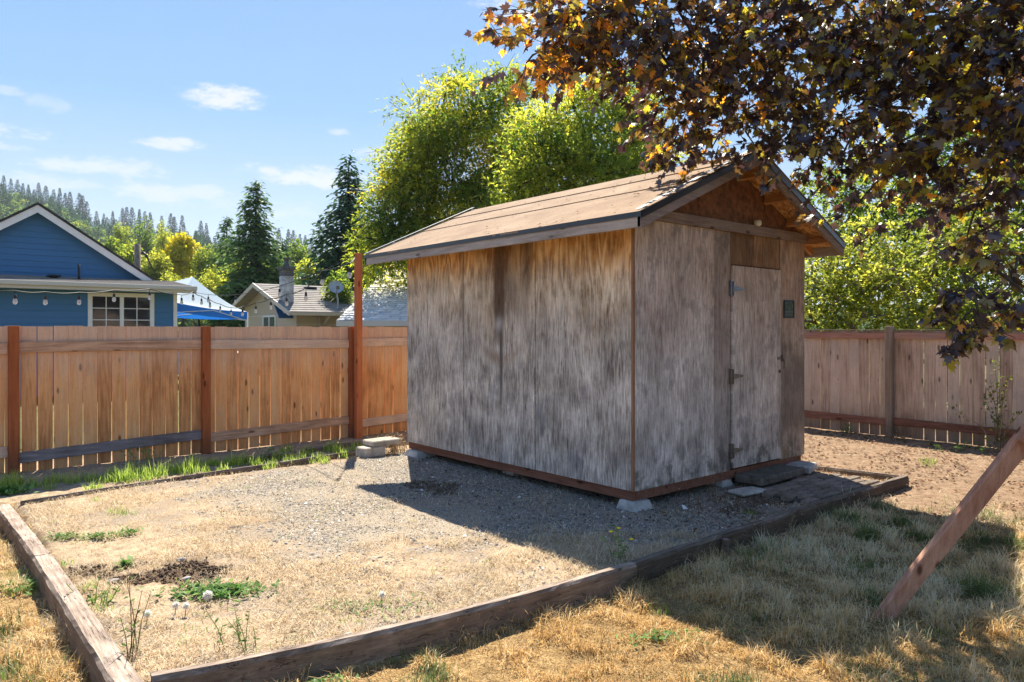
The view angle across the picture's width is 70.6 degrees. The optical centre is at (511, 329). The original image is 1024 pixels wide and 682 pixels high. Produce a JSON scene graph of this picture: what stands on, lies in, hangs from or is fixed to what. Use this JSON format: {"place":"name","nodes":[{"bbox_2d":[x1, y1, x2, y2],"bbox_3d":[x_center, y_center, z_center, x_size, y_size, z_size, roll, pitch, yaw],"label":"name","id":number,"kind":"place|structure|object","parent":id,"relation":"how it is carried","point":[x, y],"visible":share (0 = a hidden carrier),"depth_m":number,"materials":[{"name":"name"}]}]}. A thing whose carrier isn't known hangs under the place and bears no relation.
{"place":"outdoors","nodes":[
{"label":"outdoors","id":0,"kind":"place"},
{"bbox_2d":[0,435,383,492],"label":"grass strip","id":1,"kind":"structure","parent":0,"point":[135,473],"depth_m":7.78,"materials":[{"name":"plant"}]},
{"bbox_2d":[0,200,993,329],"bbox_3d":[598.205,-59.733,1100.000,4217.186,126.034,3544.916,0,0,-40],"label":"hill","id":2,"kind":"structure","parent":0,"point":[881,328],"depth_m":294.80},
{"bbox_2d":[35,183,43,199],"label":"conifer tree","id":3,"kind":"object","parent":2,"relation":"on","point":[38,190],"visible":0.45,"depth_m":584.83,"materials":[{"name":"green plant"}]},
{"bbox_2d":[56,188,63,210],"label":"conifer tree","id":4,"kind":"object","parent":2,"relation":"on","point":[59,198],"visible":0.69,"depth_m":584.76,"materials":[{"name":"green plant"}]},
{"bbox_2d":[74,193,84,212],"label":"conifer tree","id":5,"kind":"object","parent":2,"relation":"on","point":[79,196],"visible":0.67,"depth_m":569.57,"materials":[{"name":"green plant"}]},
{"bbox_2d":[78,195,89,224],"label":"conifer tree","id":6,"kind":"object","parent":2,"relation":"on","point":[82,197],"visible":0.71,"depth_m":571.91,"materials":[{"name":"green plant"}]},
{"bbox_2d":[118,208,127,227],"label":"conifer tree","id":7,"kind":"object","parent":2,"relation":"on","point":[122,215],"visible":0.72,"depth_m":559.77,"materials":[{"name":"green plant"}]},
{"bbox_2d":[127,207,136,226],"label":"conifer tree","id":8,"kind":"object","parent":2,"relation":"on","point":[132,215],"visible":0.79,"depth_m":560.01,"materials":[{"name":"green plant"}]},
{"bbox_2d":[165,213,173,231],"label":"conifer tree","id":9,"kind":"object","parent":2,"relation":"on","point":[170,223],"visible":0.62,"depth_m":559.40,"materials":[{"name":"green plant"}]},
{"bbox_2d":[177,215,185,232],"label":"conifer tree","id":10,"kind":"object","parent":2,"relation":"on","point":[182,226],"visible":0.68,"depth_m":559.69,"materials":[{"name":"green plant"}]},
{"bbox_2d":[0,183,384,326],"bbox_3d":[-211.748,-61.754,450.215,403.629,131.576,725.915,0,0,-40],"label":"hillside forest","id":11,"kind":"object","parent":2,"relation":"on","point":[10,204],"visible":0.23,"depth_m":432.69,"materials":[{"name":"green plant"}]},
{"bbox_2d":[0,359,1023,681],"bbox_3d":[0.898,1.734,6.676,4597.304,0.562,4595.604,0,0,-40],"label":"ground","id":12,"kind":"structure","parent":0,"point":[914,493],"depth_m":5.10,"materials":[{"name":"soil"}]},
{"bbox_2d":[0,483,39,494],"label":"leafy weed","id":13,"kind":"object","parent":12,"relation":"on","point":[8,490],"visible":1,"depth_m":7.00,"materials":[{"name":"green plant"}]},
{"bbox_2d":[0,504,49,574],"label":"landscape timber","id":14,"kind":"object","parent":12,"relation":"on","point":[16,529],"visible":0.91,"depth_m":5.40,"materials":[{"name":"brown wood"}]},
{"bbox_2d":[0,559,75,595],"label":"leafy weed","id":15,"kind":"object","parent":12,"relation":"on","point":[27,587],"visible":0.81,"depth_m":4.60,"materials":[{"name":"green plant"}]},
{"bbox_2d":[43,531,88,538],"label":"leafy weed","id":16,"kind":"object","parent":12,"relation":"on","point":[67,534],"visible":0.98,"depth_m":5.41,"materials":[{"name":"green plant"}]},
{"bbox_2d":[32,554,143,681],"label":"landscape timber","id":17,"kind":"object","parent":12,"relation":"on","point":[93,640],"visible":0.94,"depth_m":3.74,"materials":[{"name":"brown wood"}]},
{"bbox_2d":[20,478,170,505],"bbox_3d":[-3.967,1.586,6.973,0.051,0.107,1.317,0,0,42],"label":"edging board","id":18,"kind":"object","parent":12,"relation":"on","point":[54,497],"visible":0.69,"depth_m":6.87,"materials":[{"name":"brown wood"}]},
{"bbox_2d":[77,531,116,540],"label":"leafy weed","id":19,"kind":"object","parent":12,"relation":"on","point":[96,534],"visible":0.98,"depth_m":5.40,"materials":[{"name":"green plant"}]},
{"bbox_2d":[0,202,196,397],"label":"blue house","id":20,"kind":"structure","parent":12,"relation":"on","point":[43,248],"depth_m":18.27,"materials":[{"name":"paint"}]},
{"bbox_2d":[0,288,241,314],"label":"string light","id":21,"kind":"object","parent":20,"relation":"attached to","point":[15,301],"visible":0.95,"depth_m":11.88,"materials":[{"name":"black metal"}]},
{"bbox_2d":[88,292,153,340],"bbox_3d":[-9.793,-0.233,18.137,1.496,1.350,0.070,0,0,-40],"label":"window","id":22,"kind":"structure","parent":20,"relation":"in","point":[129,309],"depth_m":18.11,"materials":[{"name":"white paint"}]},
{"bbox_2d":[68,576,131,604],"bbox_3d":[-2.385,1.503,4.152,0.358,0.164,0.146,0,0,-5],"label":"tall weed","id":23,"kind":"object","parent":12,"relation":"on","point":[95,598],"visible":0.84,"depth_m":4.16,"materials":[{"name":"green plant"}]},
{"bbox_2d":[97,235,124,252],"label":"leafy tree","id":24,"kind":"object","parent":12,"relation":"on","point":[112,245],"visible":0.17,"depth_m":94.55,"materials":[{"name":"green plant"}]},
{"bbox_2d":[113,219,134,252],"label":"leafy tree","id":25,"kind":"object","parent":12,"relation":"on","point":[121,234],"visible":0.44,"depth_m":139.52,"materials":[{"name":"green plant"}]},
{"bbox_2d":[115,555,135,569],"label":"leafy weed","id":26,"kind":"object","parent":12,"relation":"on","point":[123,561],"visible":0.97,"depth_m":4.76,"materials":[{"name":"green plant"}]},
{"bbox_2d":[115,525,143,535],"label":"leafy weed","id":27,"kind":"object","parent":12,"relation":"on","point":[128,530],"visible":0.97,"depth_m":5.53,"materials":[{"name":"green plant"}]},
{"bbox_2d":[114,239,145,269],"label":"leafy tree","id":28,"kind":"object","parent":12,"relation":"on","point":[127,253],"visible":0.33,"depth_m":79.73,"materials":[{"name":"green plant"}]},
{"bbox_2d":[117,577,149,658],"bbox_3d":[-1.840,1.386,3.493,0.148,0.382,0.180,0,0,-40],"label":"tall weed","id":29,"kind":"object","parent":12,"relation":"on","point":[131,635],"visible":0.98,"depth_m":3.48,"materials":[{"name":"green plant"}]},
{"bbox_2d":[134,244,152,269],"bbox_3d":[-16.813,-0.982,33.020,0.901,5.804,0.323,0,0,-4],"label":"utility pole","id":30,"kind":"object","parent":12,"relation":"on","point":[137,255],"visible":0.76,"depth_m":32.90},
{"bbox_2d":[131,215,157,265],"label":"leafy tree","id":31,"kind":"object","parent":12,"relation":"on","point":[146,246],"visible":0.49,"depth_m":149.41,"materials":[{"name":"green plant"}]},
{"bbox_2d":[120,439,170,467],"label":"leafy weed","id":32,"kind":"object","parent":12,"relation":"on","point":[145,450],"visible":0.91,"depth_m":8.22,"materials":[{"name":"green plant"}]},
{"bbox_2d":[141,247,173,280],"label":"leafy tree","id":33,"kind":"object","parent":12,"relation":"on","point":[160,264],"visible":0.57,"depth_m":61.71,"materials":[{"name":"green plant"}]},
{"bbox_2d":[152,220,173,258],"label":"leafy tree","id":34,"kind":"object","parent":12,"relation":"on","point":[161,242],"visible":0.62,"depth_m":119.75,"materials":[{"name":"green plant"}]},
{"bbox_2d":[160,269,181,280],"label":"leafy tree","id":35,"kind":"object","parent":12,"relation":"on","point":[172,277],"visible":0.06,"depth_m":49.94,"materials":[{"name":"yellow plant"}]},
{"bbox_2d":[160,232,204,326],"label":"leafy tree","id":36,"kind":"object","parent":12,"relation":"on","point":[181,253],"visible":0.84,"depth_m":73.92,"materials":[{"name":"yellow plant"}]},
{"bbox_2d":[184,275,217,326],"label":"leafy tree","id":37,"kind":"object","parent":12,"relation":"on","point":[209,282],"visible":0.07,"depth_m":45.10,"materials":[{"name":"yellow plant"}]},
{"bbox_2d":[0,326,406,474],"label":"wooden fence","id":38,"kind":"object","parent":12,"relation":"on","point":[218,388],"visible":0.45,"depth_m":9.01,"materials":[{"name":"brown wood"}]},
{"bbox_2d":[190,243,221,281],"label":"leafy tree","id":39,"kind":"object","parent":12,"relation":"on","point":[201,262],"visible":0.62,"depth_m":69.41,"materials":[{"name":"green plant"}]},
{"bbox_2d":[203,590,212,602],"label":"dandelion","id":40,"kind":"object","parent":12,"relation":"on","point":[207,595],"visible":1,"depth_m":4.13,"materials":[{"name":"white plant"}]},
{"bbox_2d":[139,576,278,604],"bbox_3d":[-1.817,1.545,4.299,0.915,0.067,0.410,0,0,-3],"label":"leafy weed","id":41,"kind":"object","parent":12,"relation":"on","point":[221,591],"visible":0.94,"depth_m":4.30,"materials":[{"name":"green plant"}]},
{"bbox_2d":[174,277,247,326],"bbox_3d":[-10.418,0.190,21.658,2.939,3.560,4.037,0,0,15],"label":"canopy tent","id":42,"kind":"object","parent":12,"relation":"on","point":[188,308],"visible":0.42,"depth_m":21.82,"materials":[{"name":"white fabric"}]},
{"bbox_2d":[200,264,227,324],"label":"leafy tree","id":43,"kind":"object","parent":12,"relation":"on","point":[209,275],"visible":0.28,"depth_m":49.65,"materials":[{"name":"yellow plant"}]},
{"bbox_2d":[196,217,238,326],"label":"conifer tree","id":44,"kind":"object","parent":12,"relation":"on","point":[228,222],"visible":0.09,"depth_m":59.73,"materials":[{"name":"green plant"}]},
{"bbox_2d":[171,462,279,481],"bbox_3d":[-3.099,1.582,7.898,1.190,0.108,0.049,0,0,-45],"label":"edging board","id":45,"kind":"object","parent":12,"relation":"on","point":[225,471],"visible":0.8,"depth_m":7.86,"materials":[{"name":"brown wood"}]},
{"bbox_2d":[219,259,245,288],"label":"leafy tree","id":46,"kind":"object","parent":12,"relation":"on","point":[226,273],"visible":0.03,"depth_m":54.68,"materials":[{"name":"green plant"}]},
{"bbox_2d":[206,608,259,652],"bbox_3d":[-1.379,1.487,3.609,0.277,0.184,0.200,0,0,32],"label":"tall weed","id":47,"kind":"object","parent":12,"relation":"on","point":[237,629],"visible":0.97,"depth_m":3.60,"materials":[{"name":"green plant"}]},
{"bbox_2d":[203,179,296,326],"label":"conifer tree","id":48,"kind":"object","parent":12,"relation":"on","point":[256,249],"visible":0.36,"depth_m":47.43,"materials":[{"name":"green plant"}]},
{"bbox_2d":[238,451,296,461],"bbox_3d":[-2.976,1.558,8.787,0.754,0.086,0.044,0,0,-43],"label":"fallen board","id":49,"kind":"object","parent":12,"relation":"on","point":[291,453],"visible":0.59,"depth_m":8.85,"materials":[{"name":"brown wood"}]},
{"bbox_2d":[257,445,291,461],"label":"leafy weed","id":50,"kind":"object","parent":12,"relation":"on","point":[265,455],"visible":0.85,"depth_m":8.71,"materials":[{"name":"green plant"}]},
{"bbox_2d":[273,238,296,282],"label":"conifer tree","id":51,"kind":"object","parent":12,"relation":"on","point":[284,248],"visible":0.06,"depth_m":58.04,"materials":[{"name":"green plant"}]},
{"bbox_2d":[232,257,365,371],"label":"tan house","id":52,"kind":"structure","parent":12,"relation":"on","point":[299,310],"depth_m":28.77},
{"bbox_2d":[263,315,275,325],"bbox_3d":[-10.007,-0.123,29.823,0.060,0.900,1.351,0,0,-40],"label":"window","id":53,"kind":"structure","parent":52,"relation":"in","point":[268,320],"depth_m":29.79,"materials":[{"name":"white paint"}]},
{"bbox_2d":[324,281,342,308],"bbox_3d":[-6.907,-1.273,28.312,0.709,1.304,0.756,0,0,40],"label":"satellite dish","id":54,"kind":"object","parent":52,"relation":"attached to","point":[336,287],"visible":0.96,"depth_m":28.52,"materials":[{"name":"metal"}]},
{"bbox_2d":[287,235,315,282],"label":"leafy tree","id":55,"kind":"object","parent":12,"relation":"on","point":[300,254],"visible":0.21,"depth_m":88.99,"materials":[{"name":"green plant"}]},
{"bbox_2d":[293,258,318,284],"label":"leafy tree","id":56,"kind":"object","parent":12,"relation":"on","point":[305,270],"visible":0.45,"depth_m":54.70,"materials":[{"name":"green plant"}]},
{"bbox_2d":[280,451,355,467],"bbox_3d":[-2.258,1.577,8.761,0.048,0.109,1.190,0,0,44],"label":"edging board","id":57,"kind":"object","parent":12,"relation":"on","point":[302,461],"visible":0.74,"depth_m":8.60,"materials":[{"name":"brown wood"}]},
{"bbox_2d":[54,463,584,653],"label":"bed weeds","id":58,"kind":"object","parent":12,"relation":"on","point":[351,618],"visible":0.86,"depth_m":4.23,"materials":[{"name":"green plant"}]},
{"bbox_2d":[305,441,362,452],"bbox_3d":[-2.299,1.538,9.457,0.856,0.086,0.044,0,0,-43],"label":"fallen board","id":59,"kind":"object","parent":12,"relation":"on","point":[318,448],"visible":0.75,"depth_m":9.41,"materials":[{"name":"brown wood"}]},
{"bbox_2d":[319,270,353,303],"bbox_3d":[-7.207,-0.289,29.925,1.681,4.518,1.522,0,0,-40],"label":"leafy tree","id":60,"kind":"object","parent":12,"relation":"on","point":[345,294],"visible":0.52,"depth_m":29.69,"materials":[{"name":"green plant"}]},
{"bbox_2d":[294,150,384,287],"bbox_3d":[-8.372,-3.609,38.005,8.977,11.557,8.293,0,0,-40],"label":"conifer tree","id":61,"kind":"object","parent":12,"relation":"on","point":[341,213],"visible":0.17,"depth_m":37.48,"materials":[{"name":"green plant"}]},
{"bbox_2d":[308,671,371,681],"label":"leafy weed","id":62,"kind":"object","parent":12,"relation":"on","point":[323,679],"visible":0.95,"depth_m":3.37,"materials":[{"name":"green plant"}]},
{"bbox_2d":[274,593,437,618],"bbox_3d":[-0.856,1.554,4.060,0.903,0.053,0.356,0,0,-11],"label":"leafy weed","id":63,"kind":"object","parent":12,"relation":"on","point":[357,612],"visible":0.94,"depth_m":4.07,"materials":[{"name":"green plant"}]},
{"bbox_2d":[354,253,361,438],"bbox_3d":[-2.202,0.390,10.356,0.088,2.960,0.088,0,0,-40],"label":"tall post","id":64,"kind":"object","parent":12,"relation":"on","point":[358,347],"visible":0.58,"depth_m":10.32,"materials":[{"name":"wood"}]},
{"bbox_2d":[181,255,354,303],"bbox_3d":[-5.354,-0.793,14.410,0.061,0.545,10.285,0,0,-37],"label":"string light","id":65,"kind":"object","parent":64,"relation":"hanging from","point":[235,300],"visible":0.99,"depth_m":12.77,"materials":[{"name":"black metal"}]},
{"bbox_2d":[241,257,355,315],"bbox_3d":[-3.780,-0.653,12.305,0.404,0.769,6.555,0,0,-33],"label":"string light","id":66,"kind":"object","parent":64,"relation":"hanging from","point":[349,275],"visible":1,"depth_m":11.58,"materials":[{"name":"black metal"}]},
{"bbox_2d":[356,446,384,457],"bbox_3d":[-1.751,1.510,8.952,0.222,0.120,0.306,0,0,44],"label":"concrete block","id":67,"kind":"object","parent":12,"relation":"on","point":[366,451],"depth_m":8.86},
{"bbox_2d":[363,436,400,446],"bbox_3d":[-1.637,1.414,9.100,0.432,0.068,0.279,0,0,-40],"label":"concrete block","id":68,"kind":"object","parent":67,"relation":"on","point":[379,441],"depth_m":9.01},
{"bbox_2d":[336,265,406,326],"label":"garage","id":69,"kind":"structure","parent":12,"relation":"on","point":[386,306],"depth_m":20.75,"materials":[{"name":"grey"}]},
{"bbox_2d":[365,432,408,453],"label":"dry weed","id":70,"kind":"object","parent":12,"relation":"on","point":[393,448],"visible":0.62,"depth_m":9.26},
{"bbox_2d":[151,562,636,681],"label":"landscape timber","id":71,"kind":"object","parent":12,"relation":"on","point":[323,657],"visible":0.91,"depth_m":3.69,"materials":[{"name":"brown wood"}]},
{"bbox_2d":[64,477,791,584],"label":"soil clods","id":72,"kind":"object","parent":12,"relation":"on","point":[205,567],"visible":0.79,"depth_m":4.68,"materials":[{"name":"soil"}]},
{"bbox_2d":[336,47,564,293],"bbox_3d":[-1.605,-3.174,22.461,8.396,10.911,6.389,0,0,8],"label":"leafy tree","id":73,"kind":"object","parent":12,"relation":"on","point":[442,133],"visible":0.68,"depth_m":21.13,"materials":[{"name":"green plant"}]},
{"bbox_2d":[18,454,885,681],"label":"dry straw","id":74,"kind":"object","parent":12,"relation":"on","point":[358,606],"visible":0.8,"depth_m":4.70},
{"bbox_2d":[5,456,938,662],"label":"grass tufts","id":75,"kind":"object","parent":12,"relation":"on","point":[924,462],"visible":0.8,"depth_m":4.65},
{"bbox_2d":[1,557,961,681],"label":"lawn greens","id":76,"kind":"object","parent":12,"relation":"on","point":[730,630],"visible":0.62,"depth_m":3.65,"materials":[{"name":"green plant"}]},
{"bbox_2d":[156,452,812,627],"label":"gravel","id":77,"kind":"structure","parent":12,"relation":"on","point":[460,475],"depth_m":6.40,"materials":[{"name":"gravel"}]},
{"bbox_2d":[0,447,1023,681],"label":"lawn grass","id":78,"kind":"structure","parent":12,"relation":"on","point":[867,530],"depth_m":4.11,"materials":[{"name":"plant"}]},
{"bbox_2d":[19,432,1020,679],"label":"twigs","id":79,"kind":"object","parent":12,"relation":"on","point":[576,548],"visible":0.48,"depth_m":5.55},
{"bbox_2d":[472,45,694,204],"bbox_3d":[2.283,-2.413,18.780,6.605,9.385,4.828,0,0,-40],"label":"leafy tree","id":80,"kind":"object","parent":12,"relation":"on","point":[575,154],"visible":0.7,"depth_m":17.46,"materials":[{"name":"green plant"}]},
{"bbox_2d":[364,150,845,511],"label":"wooden shed","id":81,"kind":"structure","parent":12,"relation":"on","point":[636,351],"depth_m":7.17,"materials":[{"name":"grey wood"}]},
{"bbox_2d":[729,265,784,468],"bbox_3d":[2.550,0.375,7.476,0.995,2.020,0.064,0,0,-40],"label":"door","id":82,"kind":"structure","parent":81,"relation":"in","point":[755,371],"depth_m":7.45,"materials":[{"name":"grey wood"}]},
{"bbox_2d":[784,300,793,317],"bbox_3d":[3.026,-0.220,7.893,0.210,0.195,0.011,0,0,-40],"label":"green sign","id":83,"kind":"object","parent":81,"relation":"attached to","point":[788,308],"visible":1,"depth_m":7.89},
{"bbox_2d":[600,520,633,561],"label":"flowering weed","id":84,"kind":"object","parent":12,"relation":"on","point":[619,544],"visible":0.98,"depth_m":4.90,"materials":[{"name":"green plant"}]},
{"bbox_2d":[604,37,676,181],"bbox_3d":[5.994,-5.736,34.021,6.964,16.678,7.309,0,0,-40],"label":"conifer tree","id":85,"kind":"object","parent":12,"relation":"on","point":[649,96],"depth_m":33.97,"materials":[{"name":"green plant"}]},
{"bbox_2d":[612,627,707,646],"bbox_3d":[0.748,1.649,3.878,0.595,0.060,0.222,0,0,-3],"label":"leafy weed","id":86,"kind":"object","parent":12,"relation":"on","point":[662,637],"visible":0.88,"depth_m":3.88,"materials":[{"name":"green plant"}]},
{"bbox_2d":[630,534,721,582],"bbox_3d":[1.162,1.603,5.044,0.989,0.179,0.080,0,0,-41],"label":"landscape timber","id":87,"kind":"object","parent":12,"relation":"on","point":[658,562],"visible":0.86,"depth_m":4.96,"materials":[{"name":"brown wood"}]},
{"bbox_2d":[661,481,716,510],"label":"dry weed","id":88,"kind":"object","parent":12,"relation":"on","point":[692,496],"visible":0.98,"depth_m":6.28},
{"bbox_2d":[386,427,1023,609],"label":"fallen leaves","id":89,"kind":"object","parent":12,"relation":"on","point":[992,456],"visible":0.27,"depth_m":8.21,"materials":[{"name":"plant"}]},
{"bbox_2d":[722,538,729,555],"bbox_3d":[1.574,1.681,5.317,0.042,0.278,0.047,0,0,-40],"label":"wooden stake","id":90,"kind":"object","parent":12,"relation":"on","point":[726,543],"visible":0.44,"depth_m":5.30,"materials":[{"name":"brown wood"}]},
{"bbox_2d":[464,0,1023,373],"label":"maple tree","id":91,"kind":"object","parent":12,"relation":"on","point":[954,90],"visible":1,"depth_m":5.69,"materials":[{"name":"brown plant"}]},
{"bbox_2d":[728,486,765,496],"bbox_3d":[2.241,1.542,6.876,0.346,0.033,0.201,0,0,-31],"label":"flat stone","id":92,"kind":"object","parent":12,"relation":"on","point":[747,491],"visible":0.94,"depth_m":6.83,"materials":[{"name":"stone"}]},
{"bbox_2d":[717,500,804,535],"bbox_3d":[2.004,1.489,5.683,0.594,0.223,0.994,0,0,30],"label":"dry weed","id":93,"kind":"object","parent":12,"relation":"on","point":[764,521],"visible":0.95,"depth_m":5.71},
{"bbox_2d":[735,464,804,486],"bbox_3d":[2.643,1.485,7.382,0.874,0.080,0.322,0,0,-40],"label":"concrete step","id":94,"kind":"object","parent":12,"relation":"on","point":[765,476],"visible":1,"depth_m":7.24,"materials":[{"name":"concrete"}]},
{"bbox_2d":[786,461,817,473],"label":"stone slab","id":95,"kind":"structure","parent":12,"relation":"on","point":[810,467],"depth_m":7.86,"materials":[{"name":"stone"}]},
{"bbox_2d":[716,475,908,549],"bbox_3d":[2.806,1.596,6.432,3.317,0.171,0.087,0,0,-40],"label":"landscape timber","id":96,"kind":"object","parent":12,"relation":"on","point":[741,534],"visible":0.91,"depth_m":6.13,"materials":[{"name":"brown wood"}]},
{"bbox_2d":[759,473,879,504],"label":"paver path","id":97,"kind":"structure","parent":12,"relation":"on","point":[817,486],"depth_m":6.97,"materials":[{"name":"concrete"}]},
{"bbox_2d":[816,466,898,480],"bbox_3d":[3.601,1.578,7.902,1.153,0.118,0.049,0,0,42],"label":"edging board","id":98,"kind":"object","parent":12,"relation":"on","point":[878,476],"visible":0.48,"depth_m":7.75,"materials":[{"name":"brown wood"}]},
{"bbox_2d":[804,195,983,329],"bbox_3d":[7.210,-0.308,15.364,4.595,4.983,4.615,0,0,-40],"label":"leafy shrub","id":99,"kind":"object","parent":12,"relation":"on","point":[830,271],"visible":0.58,"depth_m":14.70,"materials":[{"name":"green plant"}]},
{"bbox_2d":[892,431,915,441],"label":"dry weed","id":100,"kind":"object","parent":12,"relation":"on","point":[903,437],"visible":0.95,"depth_m":9.93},
{"bbox_2d":[789,428,1022,532],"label":"dry grass","id":101,"kind":"structure","parent":12,"relation":"on","point":[914,479],"depth_m":8.15,"materials":[{"name":"plant"}]},
{"bbox_2d":[795,111,1023,385],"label":"leafy tree","id":102,"kind":"object","parent":12,"relation":"on","point":[891,213],"visible":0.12,"depth_m":20.09,"materials":[{"name":"green plant"}]},
{"bbox_2d":[804,326,1023,447],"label":"wooden fence","id":103,"kind":"object","parent":12,"relation":"on","point":[896,377],"visible":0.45,"depth_m":10.14,"materials":[{"name":"wood"}]},
{"bbox_2d":[827,163,1023,412],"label":"leafy shrub","id":104,"kind":"object","parent":12,"relation":"on","point":[932,294],"visible":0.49,"depth_m":13.51,"materials":[{"name":"green plant"}]},
{"bbox_2d":[872,422,1023,619],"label":"wooden post","id":105,"kind":"object","parent":12,"relation":"on","point":[1006,461],"visible":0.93,"depth_m":3.99,"materials":[{"name":"wood"}]},
{"bbox_2d":[927,437,990,454],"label":"green weed","id":106,"kind":"object","parent":12,"relation":"on","point":[956,444],"visible":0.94,"depth_m":9.11,"materials":[{"name":"green plant"}]},
{"bbox_2d":[945,356,1021,452],"bbox_3d":[5.940,0.961,9.114,0.258,1.262,0.838,0,0,-40],"label":"sapling","id":107,"kind":"object","parent":12,"relation":"on","point":[999,432],"visible":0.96,"depth_m":9.01,"materials":[{"name":"green plant"}]},
{"bbox_2d":[0,0,1023,306],"label":"sky","id":108,"kind":"structure","parent":0,"point":[161,108],"materials":[{"name":"blue"}]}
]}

